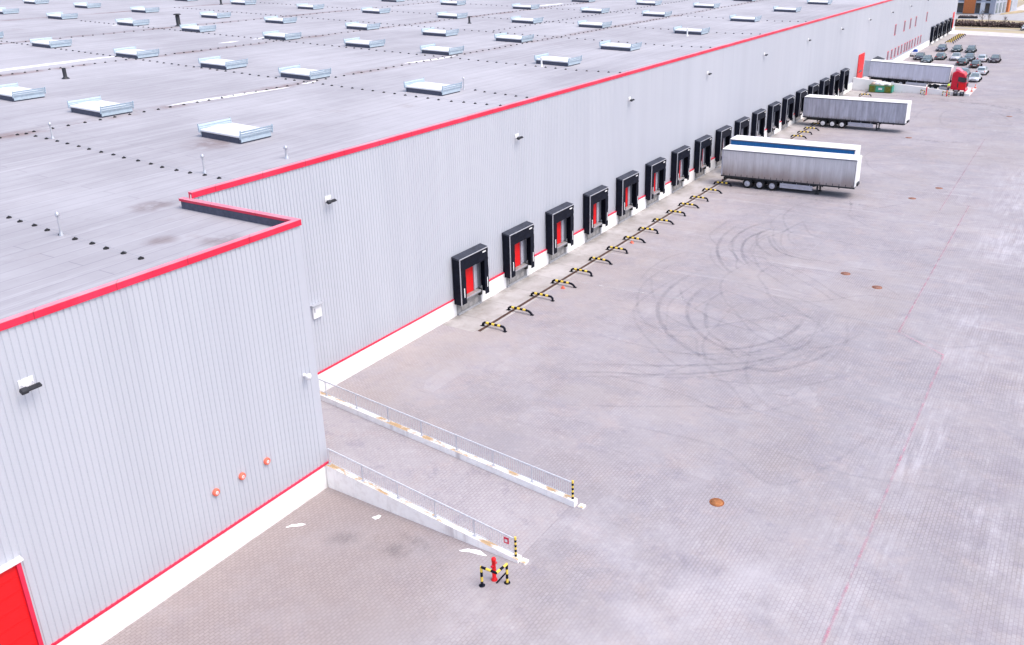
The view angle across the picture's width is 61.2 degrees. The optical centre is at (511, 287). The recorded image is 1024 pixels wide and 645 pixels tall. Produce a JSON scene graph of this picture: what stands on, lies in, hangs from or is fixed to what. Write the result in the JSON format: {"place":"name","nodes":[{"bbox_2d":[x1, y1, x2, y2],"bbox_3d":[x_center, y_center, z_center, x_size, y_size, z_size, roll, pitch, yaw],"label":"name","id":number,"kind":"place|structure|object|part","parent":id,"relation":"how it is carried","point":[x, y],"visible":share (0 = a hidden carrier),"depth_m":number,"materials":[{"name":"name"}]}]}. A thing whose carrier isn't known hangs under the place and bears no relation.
{"place":"outdoors","nodes":[
{"label":"outdoors","id":0,"kind":"place"},
{"bbox_2d":[2,213,143,259],"bbox_3d":[-28.599,-4.859,44.011,34.571,0.970,0.338,14,26,34],"label":"lightning conductor","id":1,"kind":"object","parent":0,"point":[90,243],"visible":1,"depth_m":37.14,"materials":[{"name":"metal"}]},
{"bbox_2d":[24,132,230,178],"bbox_3d":[-23.684,-8.005,52.105,21.754,0.751,0.345,13,25,33],"label":"lightning conductor","id":2,"kind":"object","parent":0,"point":[162,166],"visible":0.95,"depth_m":51.71,"materials":[{"name":"metal"}]},
{"bbox_2d":[0,40,502,105],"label":"lightning conductor","id":3,"kind":"object","parent":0,"point":[267,76],"visible":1,"depth_m":80.38,"materials":[{"name":"metal"}]},
{"bbox_2d":[321,400,568,555],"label":"ramp","id":4,"kind":"structure","parent":0,"point":[527,517],"depth_m":41.40,"materials":[{"name":"grey concrete"}]},
{"bbox_2d":[0,0,957,644],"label":"warehouse","id":5,"kind":"structure","parent":0,"point":[176,364],"depth_m":54.73,"materials":[{"name":"silver metal"}]},
{"bbox_2d":[0,556,43,644],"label":"red door","id":6,"kind":"structure","parent":5,"relation":"in","point":[18,620],"depth_m":29.48,"materials":[{"name":"paint"}]},
{"bbox_2d":[17,375,41,394],"bbox_3d":[-15.812,3.199,28.357,0.444,0.377,0.686,12,25,31],"label":"floodlight","id":7,"kind":"object","parent":5,"relation":"attached to","point":[26,385],"visible":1,"depth_m":28.37,"materials":[{"name":"white paint"}]},
{"bbox_2d":[0,56,114,70],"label":"snow patch","id":8,"kind":"object","parent":5,"relation":"on","point":[50,64],"visible":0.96,"depth_m":88.16,"materials":[{"name":"white snow"}]},
{"bbox_2d":[212,488,219,495],"bbox_3d":[-12.315,8.544,36.114,0.138,0.335,0.340,12,25,31],"label":"alarm sounder","id":9,"kind":"object","parent":5,"relation":"attached to","point":[216,492],"visible":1,"depth_m":36.04,"materials":[{"name":"red plastic"}]},
{"bbox_2d":[168,86,292,105],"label":"snow patch","id":10,"kind":"object","parent":5,"relation":"on","point":[227,96],"visible":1,"depth_m":71.14,"materials":[{"name":"white snow"}]},
{"bbox_2d":[9,0,451,42],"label":"lightning conductor","id":11,"kind":"object","parent":5,"relation":"on","point":[238,20],"visible":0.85,"depth_m":132.41,"materials":[{"name":"metal"}]},
{"bbox_2d":[239,472,245,479],"bbox_3d":[-11.562,8.109,37.186,0.138,0.335,0.340,12,25,31],"label":"alarm sounder","id":12,"kind":"object","parent":5,"relation":"attached to","point":[242,475],"visible":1,"depth_m":37.12,"materials":[{"name":"red plastic"}]},
{"bbox_2d":[264,457,270,464],"bbox_3d":[-10.803,7.680,38.268,0.138,0.335,0.340,12,25,31],"label":"alarm sounder","id":13,"kind":"object","parent":5,"relation":"attached to","point":[267,460],"visible":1,"depth_m":38.19,"materials":[{"name":"red plastic"}]},
{"bbox_2d":[0,2,586,75],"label":"lightning conductor","id":14,"kind":"object","parent":5,"relation":"on","point":[273,41],"visible":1,"depth_m":106.41,"materials":[{"name":"metal"}]},
{"bbox_2d":[303,373,310,379],"bbox_3d":[-9.271,4.034,39.254,0.410,0.270,0.280,12,25,31],"label":"camera","id":15,"kind":"object","parent":5,"relation":"attached to","point":[307,376],"visible":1,"depth_m":39.15,"materials":[{"name":"white paint"}]},
{"bbox_2d":[324,195,336,203],"bbox_3d":[-10.207,-4.937,48.689,0.444,0.377,0.686,12,25,31],"label":"floodlight","id":16,"kind":"object","parent":5,"relation":"attached to","point":[328,198],"visible":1,"depth_m":48.69,"materials":[{"name":"metal"}]},
{"bbox_2d":[0,17,666,137],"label":"lightning conductor","id":17,"kind":"object","parent":5,"relation":"on","point":[317,80],"visible":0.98,"depth_m":78.04,"materials":[{"name":"metal"}]},
{"bbox_2d":[81,20,620,72],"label":"lightning conductor","id":18,"kind":"object","parent":5,"relation":"on","point":[377,50],"visible":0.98,"depth_m":98.26,"materials":[{"name":"metal"}]},
{"bbox_2d":[408,56,452,62],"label":"snow patch","id":19,"kind":"object","parent":5,"relation":"on","point":[429,60],"visible":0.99,"depth_m":91.89,"materials":[{"name":"white snow"}]},
{"bbox_2d":[174,7,710,47],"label":"lightning conductor","id":20,"kind":"object","parent":5,"relation":"on","point":[441,27],"visible":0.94,"depth_m":122.91,"materials":[{"name":"metal"}]},
{"bbox_2d":[515,133,522,139],"bbox_3d":[0.522,-11.134,63.954,0.444,0.377,0.686,12,25,31],"label":"floodlight","id":21,"kind":"object","parent":5,"relation":"attached to","point":[517,137],"visible":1,"depth_m":63.95,"materials":[{"name":"metal"}]},
{"bbox_2d":[493,0,684,30],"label":"lightning conductor","id":22,"kind":"object","parent":5,"relation":"on","point":[584,16],"visible":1,"depth_m":140.95,"materials":[{"name":"metal"}]},
{"bbox_2d":[856,52,864,77],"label":"red door","id":23,"kind":"structure","parent":5,"relation":"in","point":[860,66],"depth_m":154.07,"materials":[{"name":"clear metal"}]},
{"bbox_2d":[260,2,763,33],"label":"lightning conductor","id":24,"kind":"object","parent":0,"point":[509,18],"visible":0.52,"depth_m":137.03,"materials":[{"name":"metal"}]},
{"bbox_2d":[101,35,1023,644],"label":"pavement","id":25,"kind":"structure","parent":0,"point":[849,449],"depth_m":45.51,"materials":[{"name":"grey concrete"}]},
{"bbox_2d":[287,523,304,526],"bbox_3d":[-9.792,10.746,39.229,0.892,0.042,0.214,-5,21,-7],"label":"snow patch","id":26,"kind":"object","parent":25,"relation":"on","point":[299,524],"visible":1,"depth_m":39.19,"materials":[{"name":"white snow"}]},
{"bbox_2d":[326,463,521,562],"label":"retaining wall","id":27,"kind":"structure","parent":25,"relation":"on","point":[345,482],"depth_m":39.49,"materials":[{"name":"white concrete"}]},
{"bbox_2d":[327,448,516,556],"bbox_3d":[-4.329,9.495,38.924,10.760,1.963,0.140,12,25,31],"label":"railing","id":28,"kind":"object","parent":27,"relation":"on","point":[514,551],"visible":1,"depth_m":38.56,"materials":[{"name":"metal"}]},
{"bbox_2d":[504,537,508,543],"bbox_3d":[-0.244,10.645,36.457,0.260,0.300,0.018,12,25,31],"label":"sign","id":29,"kind":"object","parent":28,"relation":"attached to","point":[506,540],"visible":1,"depth_m":36.44,"materials":[{"name":"red paint"}]},
{"bbox_2d":[320,391,576,506],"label":"retaining wall","id":30,"kind":"structure","parent":25,"relation":"on","point":[552,493],"depth_m":43.21,"materials":[{"name":"white concrete"}]},
{"bbox_2d":[318,378,573,498],"bbox_3d":[-4.643,7.155,44.184,17.810,2.282,0.140,12,25,31],"label":"railing","id":31,"kind":"object","parent":30,"relation":"on","point":[483,446],"visible":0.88,"depth_m":42.94,"materials":[{"name":"metal"}]},
{"bbox_2d":[459,549,486,555],"bbox_3d":[-1.640,11.297,37.152,1.282,0.057,0.303,5,22,17],"label":"snow patch","id":32,"kind":"object","parent":25,"relation":"on","point":[475,551],"visible":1,"depth_m":37.13,"materials":[{"name":"white snow"}]},
{"bbox_2d":[480,321,506,332],"bbox_3d":[-1.236,2.649,59.183,2.192,0.393,0.304,14,26,34],"label":"wheel guide","id":33,"kind":"object","parent":25,"relation":"on","point":[494,324],"visible":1,"depth_m":59.06,"materials":[{"name":"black metal"}]},
{"bbox_2d":[490,557,497,581],"bbox_3d":[-0.734,11.442,35.256,0.260,1.110,0.340,12,25,31],"label":"hydrant","id":34,"kind":"object","parent":25,"relation":"on","point":[493,567],"visible":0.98,"depth_m":35.16,"materials":[{"name":"red metal"}]},
{"bbox_2d":[479,563,509,587],"bbox_3d":[-0.690,11.693,34.866,1.287,1.032,0.630,-4,21,-6],"label":"hydrant guard","id":35,"kind":"object","parent":25,"relation":"on","point":[506,582],"visible":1,"depth_m":34.94,"materials":[{"name":"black metal"}]},
{"bbox_2d":[506,306,533,315],"bbox_3d":[0.584,1.635,61.703,2.260,0.412,0.280,11,25,30],"label":"wheel guide","id":36,"kind":"object","parent":25,"relation":"on","point":[522,309],"visible":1,"depth_m":61.55,"materials":[{"name":"black"}]},
{"bbox_2d":[520,557,528,564],"bbox_3d":[0.514,11.525,36.435,0.300,0.140,0.320,12,25,31],"label":"kerb stone","id":37,"kind":"object","parent":25,"relation":"on","point":[524,561],"visible":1,"depth_m":36.36,"materials":[{"name":"white concrete"}]},
{"bbox_2d":[529,292,554,301],"bbox_3d":[2.228,0.648,64.112,2.192,0.393,0.304,13,26,34],"label":"wheel guide","id":38,"kind":"object","parent":25,"relation":"on","point":[545,295],"visible":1,"depth_m":63.98,"materials":[{"name":"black metal"}]},
{"bbox_2d":[551,279,576,287],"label":"wheel guide","id":39,"kind":"object","parent":25,"relation":"on","point":[561,281],"visible":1,"depth_m":66.38,"materials":[{"name":"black metal"}]},
{"bbox_2d":[569,268,592,276],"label":"wheel guide","id":40,"kind":"object","parent":25,"relation":"on","point":[582,270],"visible":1,"depth_m":68.69,"materials":[{"name":"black metal"}]},
{"bbox_2d":[578,503,585,508],"bbox_3d":[3.214,10.097,39.934,0.300,0.140,0.320,12,25,31],"label":"kerb stone","id":41,"kind":"object","parent":25,"relation":"on","point":[581,506],"visible":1,"depth_m":39.85,"materials":[{"name":"white concrete"}]},
{"bbox_2d":[589,256,611,264],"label":"wheel guide","id":42,"kind":"object","parent":25,"relation":"on","point":[602,259],"visible":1,"depth_m":71.05,"materials":[{"name":"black metal"}]},
{"bbox_2d":[605,246,627,253],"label":"wheel guide","id":43,"kind":"object","parent":25,"relation":"on","point":[608,247],"visible":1,"depth_m":73.56,"materials":[{"name":"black metal"}]},
{"bbox_2d":[623,236,645,242],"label":"wheel guide","id":44,"kind":"object","parent":25,"relation":"on","point":[624,237],"visible":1,"depth_m":76.04,"materials":[{"name":"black metal"}]},
{"bbox_2d":[638,227,658,233],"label":"wheel guide","id":45,"kind":"object","parent":25,"relation":"on","point":[639,228],"visible":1,"depth_m":78.41,"materials":[{"name":"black metal"}]},
{"bbox_2d":[651,218,673,224],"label":"wheel guide","id":46,"kind":"object","parent":25,"relation":"on","point":[671,222],"visible":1,"depth_m":80.83,"materials":[{"name":"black metal"}]},
{"bbox_2d":[476,92,868,331],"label":"kerb","id":47,"kind":"structure","parent":25,"relation":"on","point":[516,310],"depth_m":71.27,"materials":[{"name":"concrete"}]},
{"bbox_2d":[478,92,866,331],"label":"gutter","id":48,"kind":"object","parent":25,"relation":"on","point":[525,302],"visible":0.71,"depth_m":71.92,"materials":[{"name":"grey concrete"}]},
{"bbox_2d":[666,210,685,215],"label":"wheel guide","id":49,"kind":"object","parent":25,"relation":"on","point":[668,211],"visible":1,"depth_m":83.36,"materials":[{"name":"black metal"}]},
{"bbox_2d":[678,202,698,207],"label":"wheel guide","id":50,"kind":"object","parent":25,"relation":"on","point":[688,204],"visible":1,"depth_m":85.68,"materials":[{"name":"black metal"}]},
{"bbox_2d":[689,196,708,201],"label":"wheel guide","id":51,"kind":"object","parent":25,"relation":"on","point":[699,197],"visible":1,"depth_m":87.91,"materials":[{"name":"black metal"}]},
{"bbox_2d":[702,188,721,193],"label":"wheel guide","id":52,"kind":"object","parent":25,"relation":"on","point":[712,190],"visible":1,"depth_m":90.48,"materials":[{"name":"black metal"}]},
{"bbox_2d":[709,498,723,506],"bbox_3d":[9.448,9.911,39.971,0.680,0.016,0.673,12,25,31],"label":"manhole cover","id":53,"kind":"object","parent":25,"relation":"on","point":[716,502],"visible":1,"depth_m":39.95,"materials":[{"name":"metal"}]},
{"bbox_2d":[714,181,731,186],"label":"wheel guide","id":54,"kind":"object","parent":25,"relation":"on","point":[723,183],"visible":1,"depth_m":93.03,"materials":[{"name":"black metal"}]},
{"bbox_2d":[721,144,861,194],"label":"curtain trailer","id":55,"kind":"object","parent":25,"relation":"on","point":[771,168],"visible":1,"depth_m":89.09,"materials":[{"name":"white fabric"}]},
{"bbox_2d":[730,135,860,154],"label":"curtain trailer","id":56,"kind":"object","parent":25,"relation":"on","point":[756,141],"visible":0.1,"depth_m":93.31,"materials":[{"name":"white paint"}]},
{"bbox_2d":[803,94,911,130],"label":"curtain trailer","id":57,"kind":"object","parent":25,"relation":"on","point":[839,111],"visible":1,"depth_m":118.53,"materials":[{"name":"fabric"}]},
{"bbox_2d":[868,84,893,92],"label":"skip","id":58,"kind":"object","parent":25,"relation":"on","point":[879,88],"visible":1,"depth_m":147.54,"materials":[{"name":"green paint"}]},
{"bbox_2d":[852,77,969,95],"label":"retaining wall","id":59,"kind":"structure","parent":25,"relation":"on","point":[862,84],"depth_m":147.10,"materials":[{"name":"white paint"}]},
{"bbox_2d":[911,49,917,56],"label":"parked car","id":60,"kind":"object","parent":25,"relation":"on","point":[914,52],"visible":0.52,"depth_m":192.70,"materials":[{"name":"white paint"}]},
{"bbox_2d":[913,52,925,59],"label":"parked car","id":61,"kind":"object","parent":25,"relation":"on","point":[918,55],"visible":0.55,"depth_m":187.12,"materials":[{"name":"blue paint"}]},
{"bbox_2d":[920,55,933,62],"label":"parked car","id":62,"kind":"object","parent":25,"relation":"on","point":[927,58],"visible":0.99,"depth_m":182.36,"materials":[{"name":"teal paint"}]},
{"bbox_2d":[934,52,946,59],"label":"parked car","id":63,"kind":"object","parent":25,"relation":"on","point":[941,55],"visible":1,"depth_m":186.02,"materials":[{"name":"grey paint"}]},
{"bbox_2d":[936,44,947,51],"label":"parked car","id":64,"kind":"object","parent":25,"relation":"on","point":[942,47],"visible":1,"depth_m":200.74,"materials":[{"name":"blue paint"}]},
{"bbox_2d":[949,52,961,59],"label":"parked car","id":65,"kind":"object","parent":25,"relation":"on","point":[956,55],"visible":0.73,"depth_m":184.81,"materials":[{"name":"white paint"}]},
{"bbox_2d":[951,45,962,51],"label":"parked car","id":66,"kind":"object","parent":25,"relation":"on","point":[958,48],"visible":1,"depth_m":198.60,"materials":[{"name":"green paint"}]},
{"bbox_2d":[955,57,968,65],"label":"parked car","id":67,"kind":"object","parent":25,"relation":"on","point":[963,61],"visible":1,"depth_m":176.61,"materials":[{"name":"black paint"}]},
{"bbox_2d":[961,68,970,75],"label":"parked car","id":68,"kind":"object","parent":25,"relation":"on","point":[967,70],"visible":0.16,"depth_m":162.39,"materials":[{"name":"silver paint"}]},
{"bbox_2d":[964,53,975,60],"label":"parked car","id":69,"kind":"object","parent":25,"relation":"on","point":[970,56],"visible":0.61,"depth_m":183.44,"materials":[{"name":"grey paint"}]},
{"bbox_2d":[965,45,976,52],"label":"parked car","id":70,"kind":"object","parent":25,"relation":"on","point":[971,48],"visible":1,"depth_m":196.77,"materials":[{"name":"teal paint"}]},
{"bbox_2d":[968,72,981,81],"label":"parked car","id":71,"kind":"object","parent":25,"relation":"on","point":[975,76],"visible":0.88,"depth_m":156.14,"materials":[{"name":"white paint"}]},
{"bbox_2d":[968,60,982,67],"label":"parked car","id":72,"kind":"object","parent":25,"relation":"on","point":[975,63],"visible":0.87,"depth_m":172.45,"materials":[{"name":"brown paint"}]},
{"bbox_2d":[976,66,988,74],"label":"parked car","id":73,"kind":"object","parent":25,"relation":"on","point":[984,70],"visible":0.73,"depth_m":163.32,"materials":[{"name":"white paint"}]},
{"bbox_2d":[976,54,988,61],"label":"parked car","id":74,"kind":"object","parent":25,"relation":"on","point":[983,57],"visible":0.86,"depth_m":180.62,"materials":[{"name":"white paint"}]},
{"bbox_2d":[988,54,1001,62],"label":"parked car","id":75,"kind":"object","parent":25,"relation":"on","point":[996,58],"visible":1,"depth_m":179.82,"materials":[{"name":"grey paint"}]},
{"bbox_2d":[407,0,806,21],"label":"lightning conductor","id":76,"kind":"object","parent":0,"point":[610,11],"visible":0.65,"depth_m":148.93,"materials":[{"name":"metal"}]},
{"bbox_2d":[443,91,864,331],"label":"pavement","id":77,"kind":"structure","parent":0,"point":[473,319],"depth_m":73.50,"materials":[{"name":"concrete"}]},
{"bbox_2d":[862,76,976,94],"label":"path","id":78,"kind":"structure","parent":0,"point":[967,91],"depth_m":149.25,"materials":[{"name":"concrete"}]},
{"bbox_2d":[862,59,953,85],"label":"curtain trailer","id":79,"kind":"object","parent":78,"relation":"on","point":[911,73],"visible":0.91,"depth_m":147.09,"materials":[{"name":"fabric"}]},
{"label":"open rear door","id":80,"kind":"part","parent":79,"relation":"part of","materials":[{"name":"white metal"}]},
{"bbox_2d":[927,67,969,91],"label":"lorry tractor","id":81,"kind":"object","parent":78,"relation":"on","point":[960,79],"visible":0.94,"depth_m":143.49,"materials":[{"name":"red paint"}]},
{"bbox_2d":[929,34,957,45],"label":"pavement","id":82,"kind":"structure","parent":0,"point":[943,40],"depth_m":222.86,"materials":[{"name":"concrete"}]},
{"bbox_2d":[958,15,977,17],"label":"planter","id":83,"kind":"object","parent":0,"point":[965,16],"visible":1,"depth_m":283.76,"materials":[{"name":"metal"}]},
{"bbox_2d":[950,30,1023,37],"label":"road","id":84,"kind":"structure","parent":0,"point":[988,33],"depth_m":235.19,"materials":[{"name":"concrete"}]},
{"bbox_2d":[954,0,1023,37],"bbox_3d":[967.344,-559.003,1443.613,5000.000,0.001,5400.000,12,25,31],"label":"ground","id":85,"kind":"structure","parent":0,"point":[1016,31],"depth_m":247.38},
{"bbox_2d":[956,0,1017,14],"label":"office building","id":86,"kind":"structure","parent":85,"relation":"on","point":[993,7],"depth_m":299.69,"materials":[{"name":"grey glass"}]},
{"bbox_2d":[957,2,963,11],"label":"window","id":87,"kind":"structure","parent":86,"relation":"in","point":[960,4],"depth_m":303.32,"materials":[{"name":"grey glass"}]},
{"bbox_2d":[975,3,980,12],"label":"window","id":88,"kind":"structure","parent":86,"relation":"in","point":[977,9],"depth_m":298.99,"materials":[{"name":"grey glass"}]},
{"bbox_2d":[984,3,989,12],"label":"window","id":89,"kind":"structure","parent":86,"relation":"in","point":[987,5],"depth_m":296.66,"materials":[{"name":"grey glass"}]},
{"bbox_2d":[955,19,1023,21],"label":"verge","id":90,"kind":"structure","parent":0,"point":[991,20],"depth_m":273.60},
{"bbox_2d":[955,27,1023,30],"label":"path","id":91,"kind":"structure","parent":0,"point":[995,29],"depth_m":248.07,"materials":[{"name":"concrete"}]},
{"bbox_2d":[956,12,1023,20],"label":"road","id":92,"kind":"structure","parent":0,"point":[1017,16],"depth_m":286.00,"materials":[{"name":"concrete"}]},
{"bbox_2d":[1000,10,1023,14],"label":"kerb island","id":93,"kind":"structure","parent":92,"relation":"on","point":[1018,11],"depth_m":299.62,"materials":[{"name":"beige concrete"}]},
{"bbox_2d":[965,27,1019,29],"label":"grass strip","id":94,"kind":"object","parent":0,"point":[993,28],"depth_m":249.12,"materials":[{"name":"beige plant"}]},
{"bbox_2d":[955,19,1023,27],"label":"hedge","id":95,"kind":"object","parent":94,"relation":"on","point":[981,23],"visible":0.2,"depth_m":254.13,"materials":[{"name":"plant"}]},
{"bbox_2d":[1016,4,1023,10],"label":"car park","id":96,"kind":"structure","parent":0,"point":[1021,7],"depth_m":320.03,"materials":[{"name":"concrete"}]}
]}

